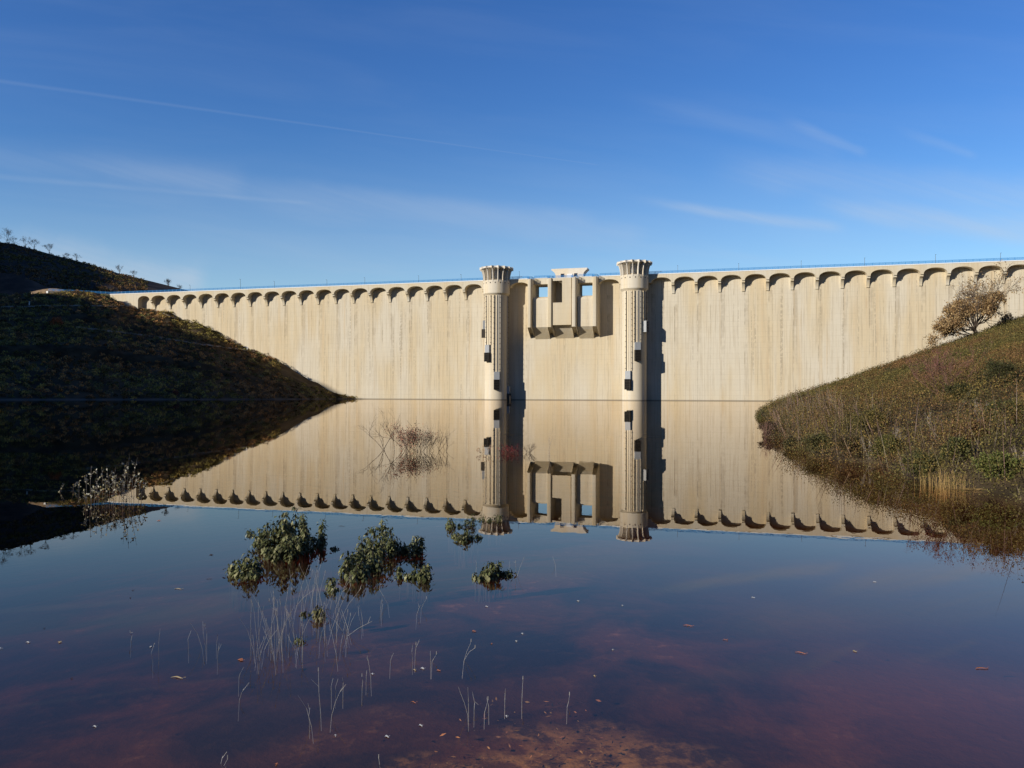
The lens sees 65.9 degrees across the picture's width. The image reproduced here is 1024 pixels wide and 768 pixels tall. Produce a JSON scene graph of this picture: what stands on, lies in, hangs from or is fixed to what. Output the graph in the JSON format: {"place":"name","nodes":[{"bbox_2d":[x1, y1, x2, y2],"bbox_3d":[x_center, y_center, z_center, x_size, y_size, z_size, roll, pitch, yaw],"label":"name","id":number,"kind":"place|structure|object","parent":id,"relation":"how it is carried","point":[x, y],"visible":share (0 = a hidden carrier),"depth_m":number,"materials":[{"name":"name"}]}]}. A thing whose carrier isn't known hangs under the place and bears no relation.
{"place":"outdoors","nodes":[
{"label":"outdoors","id":0,"kind":"place"},
{"bbox_2d":[0,273,48,293],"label":"hill","id":1,"kind":"structure","parent":0,"point":[11,283],"depth_m":418.03,"materials":[{"name":"soil"}]},
{"bbox_2d":[31,288,63,293],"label":"terrain","id":2,"kind":"structure","parent":0,"point":[42,290],"depth_m":390.15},
{"bbox_2d":[1,305,117,306],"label":"path","id":3,"kind":"structure","parent":0,"point":[57,305],"depth_m":346.57,"materials":[{"name":"soil"}]},
{"bbox_2d":[0,242,186,293],"bbox_3d":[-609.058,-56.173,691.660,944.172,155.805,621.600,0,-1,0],"label":"hill","id":4,"kind":"structure","parent":0,"point":[155,286],"depth_m":542.67,"materials":[{"name":"green plant"}]},
{"bbox_2d":[0,228,12,242],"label":"ridge tree","id":5,"kind":"object","parent":4,"relation":"on","point":[9,233],"visible":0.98,"depth_m":600.54,"materials":[{"name":"grey plant"}]},
{"bbox_2d":[0,241,147,293],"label":"scrub","id":6,"kind":"object","parent":4,"relation":"on","point":[138,288],"visible":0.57,"depth_m":537.18,"materials":[{"name":"green plant"}]},
{"bbox_2d":[120,305,179,318],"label":"path","id":7,"kind":"structure","parent":0,"point":[155,310],"depth_m":370.71,"materials":[{"name":"soil"}]},
{"bbox_2d":[76,326,254,351],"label":"path","id":8,"kind":"structure","parent":0,"point":[162,338],"depth_m":336.35,"materials":[{"name":"soil"}]},
{"bbox_2d":[0,291,353,399],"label":"hill","id":9,"kind":"structure","parent":0,"point":[75,350],"depth_m":306.31,"materials":[{"name":"green plant"}]},
{"bbox_2d":[50,316,64,325],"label":"autumn shrub","id":10,"kind":"object","parent":9,"relation":"on","point":[56,320],"visible":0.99,"depth_m":321.01,"materials":[{"name":"brown plant"}]},
{"bbox_2d":[0,289,357,398],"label":"scrub","id":11,"kind":"object","parent":9,"relation":"on","point":[31,366],"visible":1,"depth_m":311.65,"materials":[{"name":"green plant"}]},
{"bbox_2d":[0,485,1023,767],"bbox_3d":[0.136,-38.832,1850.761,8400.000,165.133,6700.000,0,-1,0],"label":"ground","id":12,"kind":"structure","parent":0,"point":[924,625],"depth_m":6.53,"materials":[{"name":"blue liquid"}]},
{"bbox_2d":[298,696,313,743],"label":"dry stems","id":13,"kind":"object","parent":12,"relation":"on","point":[309,722],"visible":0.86,"depth_m":4.34,"materials":[{"name":"grey plant"}]},
{"bbox_2d":[312,667,321,730],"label":"dry stems","id":14,"kind":"object","parent":12,"relation":"on","point":[316,684],"visible":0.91,"depth_m":4.49,"materials":[{"name":"grey plant"}]},
{"bbox_2d":[319,583,371,669],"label":"dry stems","id":15,"kind":"object","parent":12,"relation":"on","point":[346,640],"visible":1,"depth_m":5.89,"materials":[{"name":"beige plant"}]},
{"bbox_2d":[430,651,436,678],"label":"dry stems","id":16,"kind":"object","parent":12,"relation":"on","point":[430,667],"visible":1,"depth_m":5.34,"materials":[{"name":"grey plant"}]},
{"bbox_2d":[460,692,474,731],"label":"dry stems","id":17,"kind":"object","parent":12,"relation":"on","point":[468,710],"visible":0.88,"depth_m":4.48,"materials":[{"name":"grey plant"}]},
{"bbox_2d":[429,698,613,767],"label":"leaf litter","id":18,"kind":"object","parent":12,"relation":"on","point":[531,754],"visible":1,"depth_m":4.15,"materials":[{"name":"brown plant"}]},
{"bbox_2d":[0,399,1023,503],"bbox_3d":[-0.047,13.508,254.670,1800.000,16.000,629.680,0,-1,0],"label":"water","id":19,"kind":"structure","parent":0,"point":[48,448],"depth_m":26.63,"materials":[{"name":"beige liquid"}]},
{"bbox_2d":[82,466,103,516],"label":"leafy stalks","id":20,"kind":"object","parent":19,"relation":"in","point":[92,490],"visible":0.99,"depth_m":13.18,"materials":[{"name":"grey plant"}]},
{"bbox_2d":[100,468,121,516],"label":"leafy stalks","id":21,"kind":"object","parent":19,"relation":"in","point":[114,487],"visible":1,"depth_m":13.21,"materials":[{"name":"grey plant"}]},
{"bbox_2d":[111,453,147,516],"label":"leafy stalks","id":22,"kind":"object","parent":19,"relation":"in","point":[122,481],"visible":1,"depth_m":13.25,"materials":[{"name":"grey plant"}]},
{"bbox_2d":[188,632,218,668],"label":"dry stems","id":23,"kind":"object","parent":19,"relation":"on","point":[216,653],"visible":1,"depth_m":5.64,"materials":[{"name":"grey plant"}]},
{"bbox_2d":[223,549,263,612],"bbox_3d":[-2.686,1.950,7.874,0.454,0.612,0.300,0,-1,0],"label":"drowned bush","id":24,"kind":"object","parent":19,"relation":"in","point":[250,573],"visible":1,"depth_m":7.86,"materials":[{"name":"green plant"}]},
{"bbox_2d":[243,527,263,559],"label":"drowned bush","id":25,"kind":"object","parent":19,"relation":"in","point":[256,540],"visible":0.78,"depth_m":9.46,"materials":[{"name":"green plant"}]},
{"bbox_2d":[240,591,278,673],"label":"dry stems","id":26,"kind":"object","parent":19,"relation":"in","point":[259,639],"visible":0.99,"depth_m":5.54,"materials":[{"name":"beige plant"}]},
{"bbox_2d":[250,579,308,668],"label":"dry stems","id":27,"kind":"object","parent":19,"relation":"in","point":[273,599],"visible":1,"depth_m":5.72,"materials":[{"name":"beige plant"}]},
{"bbox_2d":[257,506,316,591],"bbox_3d":[-2.596,1.842,9.107,0.674,0.865,1.105,0,-1,-16],"label":"drowned bush","id":28,"kind":"object","parent":19,"relation":"in","point":[283,542],"visible":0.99,"depth_m":8.92,"materials":[{"name":"green plant"}]},
{"bbox_2d":[293,637,305,664],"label":"drowned bush","id":29,"kind":"object","parent":19,"relation":"in","point":[298,640],"visible":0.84,"depth_m":5.73,"materials":[{"name":"green plant"}]},
{"bbox_2d":[298,605,329,640],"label":"drowned bush","id":30,"kind":"object","parent":19,"relation":"in","point":[317,613],"visible":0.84,"depth_m":6.39,"materials":[{"name":"green plant"}]},
{"bbox_2d":[289,554,339,634],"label":"dry stems","id":31,"kind":"object","parent":19,"relation":"in","point":[312,597],"visible":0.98,"depth_m":6.60,"materials":[{"name":"beige plant"}]},
{"bbox_2d":[309,519,327,578],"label":"drowned bush","id":32,"kind":"object","parent":19,"relation":"in","point":[320,543],"visible":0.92,"depth_m":9.29,"materials":[{"name":"green plant"}]},
{"bbox_2d":[323,577,342,615],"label":"drowned bush","id":33,"kind":"object","parent":19,"relation":"in","point":[331,590],"visible":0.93,"depth_m":7.30,"materials":[{"name":"green plant"}]},
{"bbox_2d":[330,546,338,576],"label":"drowned bush","id":34,"kind":"object","parent":19,"relation":"in","point":[333,549],"visible":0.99,"depth_m":9.18,"materials":[{"name":"green plant"}]},
{"bbox_2d":[324,575,360,630],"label":"dry stems","id":35,"kind":"object","parent":19,"relation":"in","point":[342,599],"visible":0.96,"depth_m":6.55,"materials":[{"name":"beige plant"}]},
{"bbox_2d":[335,519,405,604],"bbox_3d":[-1.478,1.905,8.546,0.556,0.730,1.898,0,-1,0],"label":"drowned bush","id":36,"kind":"object","parent":19,"relation":"in","point":[362,570],"visible":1,"depth_m":8.12,"materials":[{"name":"green plant"}]},
{"bbox_2d":[359,417,400,449],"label":"flooded shrub","id":37,"kind":"object","parent":19,"relation":"in","point":[380,435],"visible":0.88,"depth_m":25.99,"materials":[{"name":"brown plant"}]},
{"bbox_2d":[370,410,401,450],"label":"flooded shrub","id":38,"kind":"object","parent":19,"relation":"in","point":[388,429],"visible":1,"depth_m":25.33,"materials":[{"name":"brown plant"}]},
{"bbox_2d":[383,422,420,450],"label":"flooded shrub","id":39,"kind":"object","parent":19,"relation":"in","point":[402,439],"visible":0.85,"depth_m":25.28,"materials":[{"name":"brown plant"}]},
{"bbox_2d":[399,536,426,578],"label":"drowned bush","id":40,"kind":"object","parent":19,"relation":"in","point":[418,549],"visible":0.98,"depth_m":8.96,"materials":[{"name":"green plant"}]},
{"bbox_2d":[393,563,433,602],"bbox_3d":[-0.964,2.010,7.769,0.436,0.501,0.216,0,-1,11],"label":"drowned bush","id":41,"kind":"object","parent":19,"relation":"in","point":[423,575],"visible":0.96,"depth_m":7.75,"materials":[{"name":"green plant"}]},
{"bbox_2d":[395,420,438,451],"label":"flooded shrub","id":42,"kind":"object","parent":19,"relation":"in","point":[412,436],"visible":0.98,"depth_m":25.16,"materials":[{"name":"brown plant"}]},
{"bbox_2d":[417,427,438,450],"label":"flooded shrub","id":43,"kind":"object","parent":19,"relation":"on","point":[430,441],"visible":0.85,"depth_m":25.40,"materials":[{"name":"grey plant"}]},
{"bbox_2d":[423,423,449,450],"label":"flooded shrub","id":44,"kind":"object","parent":19,"relation":"on","point":[439,438],"visible":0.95,"depth_m":25.62,"materials":[{"name":"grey plant"}]},
{"bbox_2d":[446,518,464,553],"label":"drowned bush","id":45,"kind":"object","parent":19,"relation":"in","point":[451,524],"visible":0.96,"depth_m":10.76,"materials":[{"name":"green plant"}]},
{"bbox_2d":[451,529,483,568],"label":"drowned bush","id":46,"kind":"object","parent":19,"relation":"in","point":[466,537],"visible":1,"depth_m":9.85,"materials":[{"name":"green plant"}]},
{"bbox_2d":[463,513,502,550],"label":"drowned bush","id":47,"kind":"object","parent":19,"relation":"in","point":[473,521],"visible":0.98,"depth_m":11.29,"materials":[{"name":"green plant"}]},
{"bbox_2d":[471,561,516,601],"bbox_3d":[-0.181,2.011,7.843,0.465,0.507,0.257,1,-1,-35],"label":"drowned bush","id":48,"kind":"object","parent":19,"relation":"in","point":[492,573],"visible":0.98,"depth_m":7.82,"materials":[{"name":"green plant"}]},
{"bbox_2d":[480,265,512,399],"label":"intake tower","id":49,"kind":"structure","parent":19,"relation":"in","point":[496,294],"depth_m":321.79,"materials":[{"name":"concrete"}]},
{"bbox_2d":[494,269,496,278],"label":"window","id":50,"kind":"structure","parent":49,"relation":"in","point":[495,270],"depth_m":322.65,"materials":[{"name":"grey glass"}]},
{"bbox_2d":[499,444,518,452],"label":"flooded shrub","id":51,"kind":"object","parent":19,"relation":"in","point":[507,450],"visible":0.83,"depth_m":24.64,"materials":[{"name":"brown plant"}]},
{"bbox_2d":[110,260,1023,400],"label":"dam","id":52,"kind":"structure","parent":19,"relation":"in","point":[754,335],"depth_m":317.26,"materials":[{"name":"concrete"}]},
{"bbox_2d":[49,257,1023,293],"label":"railing","id":53,"kind":"object","parent":52,"relation":"on","point":[815,266],"visible":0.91,"depth_m":318.00,"materials":[{"name":"blue metal"}]},
{"bbox_2d":[551,268,588,277],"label":"control house","id":54,"kind":"structure","parent":52,"relation":"on","point":[571,271],"depth_m":321.73,"materials":[{"name":"concrete"}]},
{"bbox_2d":[617,259,651,400],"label":"intake tower","id":55,"kind":"structure","parent":19,"relation":"in","point":[634,275],"depth_m":306.59,"materials":[{"name":"concrete"}]},
{"bbox_2d":[760,421,770,439],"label":"twiggy shrub","id":56,"kind":"object","parent":19,"relation":"in","point":[765,433],"visible":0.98,"depth_m":32.72,"materials":[{"name":"brown plant"}]},
{"bbox_2d":[914,469,982,501],"bbox_3d":[8.741,2.008,15.752,0.947,0.706,1.212,0,-1,0],"label":"reed clump","id":57,"kind":"object","parent":19,"relation":"in","point":[931,479],"visible":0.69,"depth_m":15.78,"materials":[{"name":"plant"}]},
{"bbox_2d":[0,0,1023,296],"label":"sky","id":58,"kind":"structure","parent":0,"point":[191,144],"materials":[{"name":"blue"}]},
{"bbox_2d":[657,346,1023,546],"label":"hill","id":59,"kind":"structure","parent":0,"point":[998,522],"depth_m":16.80,"materials":[{"name":"green plant"}]},
{"bbox_2d":[756,411,768,418],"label":"heath shrub","id":60,"kind":"object","parent":59,"relation":"on","point":[760,413],"visible":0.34,"depth_m":62.84,"materials":[{"name":"green plant"}]},
{"bbox_2d":[757,421,787,436],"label":"heath shrub","id":61,"kind":"object","parent":59,"relation":"on","point":[769,429],"visible":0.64,"depth_m":35.81,"materials":[{"name":"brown plant"}]},
{"bbox_2d":[780,435,806,448],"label":"heath shrub","id":62,"kind":"object","parent":59,"relation":"on","point":[790,443],"visible":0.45,"depth_m":27.39,"materials":[{"name":"green plant"}]},
{"bbox_2d":[800,431,836,451],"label":"heath shrub","id":63,"kind":"object","parent":59,"relation":"on","point":[814,439],"visible":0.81,"depth_m":24.39,"materials":[{"name":"green plant"}]},
{"bbox_2d":[831,432,867,457],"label":"heath shrub","id":64,"kind":"object","parent":59,"relation":"on","point":[846,441],"visible":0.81,"depth_m":22.37,"materials":[{"name":"green plant"}]},
{"bbox_2d":[851,404,890,429],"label":"heath shrub","id":65,"kind":"object","parent":59,"relation":"on","point":[861,421],"visible":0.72,"depth_m":23.62,"materials":[{"name":"green plant"}]},
{"bbox_2d":[868,431,906,457],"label":"heath shrub","id":66,"kind":"object","parent":59,"relation":"on","point":[878,442],"visible":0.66,"depth_m":21.15,"materials":[{"name":"green plant"}]},
{"bbox_2d":[755,314,1023,508],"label":"undergrowth","id":67,"kind":"object","parent":59,"relation":"on","point":[800,411],"visible":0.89,"depth_m":25.31,"materials":[{"name":"green plant"}]},
{"bbox_2d":[900,448,942,475],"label":"heath shrub","id":68,"kind":"object","parent":59,"relation":"on","point":[919,457],"visible":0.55,"depth_m":17.60,"materials":[{"name":"green plant"}]},
{"bbox_2d":[903,339,993,397],"bbox_3d":[13.730,-0.449,24.448,2.587,2.003,2.309,0,-1,0],"label":"bare shrub","id":69,"kind":"object","parent":59,"relation":"on","point":[935,365],"visible":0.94,"depth_m":24.61,"materials":[{"name":"brown plant"}]},
{"bbox_2d":[940,435,973,462],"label":"heath shrub","id":70,"kind":"object","parent":59,"relation":"on","point":[964,452],"visible":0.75,"depth_m":16.85,"materials":[{"name":"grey plant"}]},
{"bbox_2d":[941,382,974,398],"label":"heath shrub","id":71,"kind":"object","parent":59,"relation":"on","point":[950,388],"visible":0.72,"depth_m":23.49,"materials":[{"name":"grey plant"}]},
{"bbox_2d":[952,419,990,441],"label":"heath shrub","id":72,"kind":"object","parent":59,"relation":"on","point":[973,428],"visible":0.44,"depth_m":18.55,"materials":[{"name":"green plant"}]},
{"bbox_2d":[924,259,1023,346],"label":"oak tree","id":73,"kind":"object","parent":59,"relation":"on","point":[960,312],"visible":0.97,"depth_m":70.33,"materials":[{"name":"brown plant"}]},
{"bbox_2d":[970,354,1021,385],"bbox_3d":[14.329,-0.383,23.557,1.470,1.054,1.240,-1,-1,45],"label":"heath shrub","id":74,"kind":"object","parent":59,"relation":"on","point":[991,366],"visible":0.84,"depth_m":23.27,"materials":[{"name":"green plant"}]},
{"bbox_2d":[971,450,1023,479],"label":"heath shrub","id":75,"kind":"object","parent":59,"relation":"on","point":[1004,457],"visible":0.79,"depth_m":15.13,"materials":[{"name":"green plant"}]},
{"bbox_2d":[984,399,1023,424],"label":"heath shrub","id":76,"kind":"object","parent":59,"relation":"on","point":[997,406],"visible":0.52,"depth_m":18.64,"materials":[{"name":"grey plant"}]}
]}

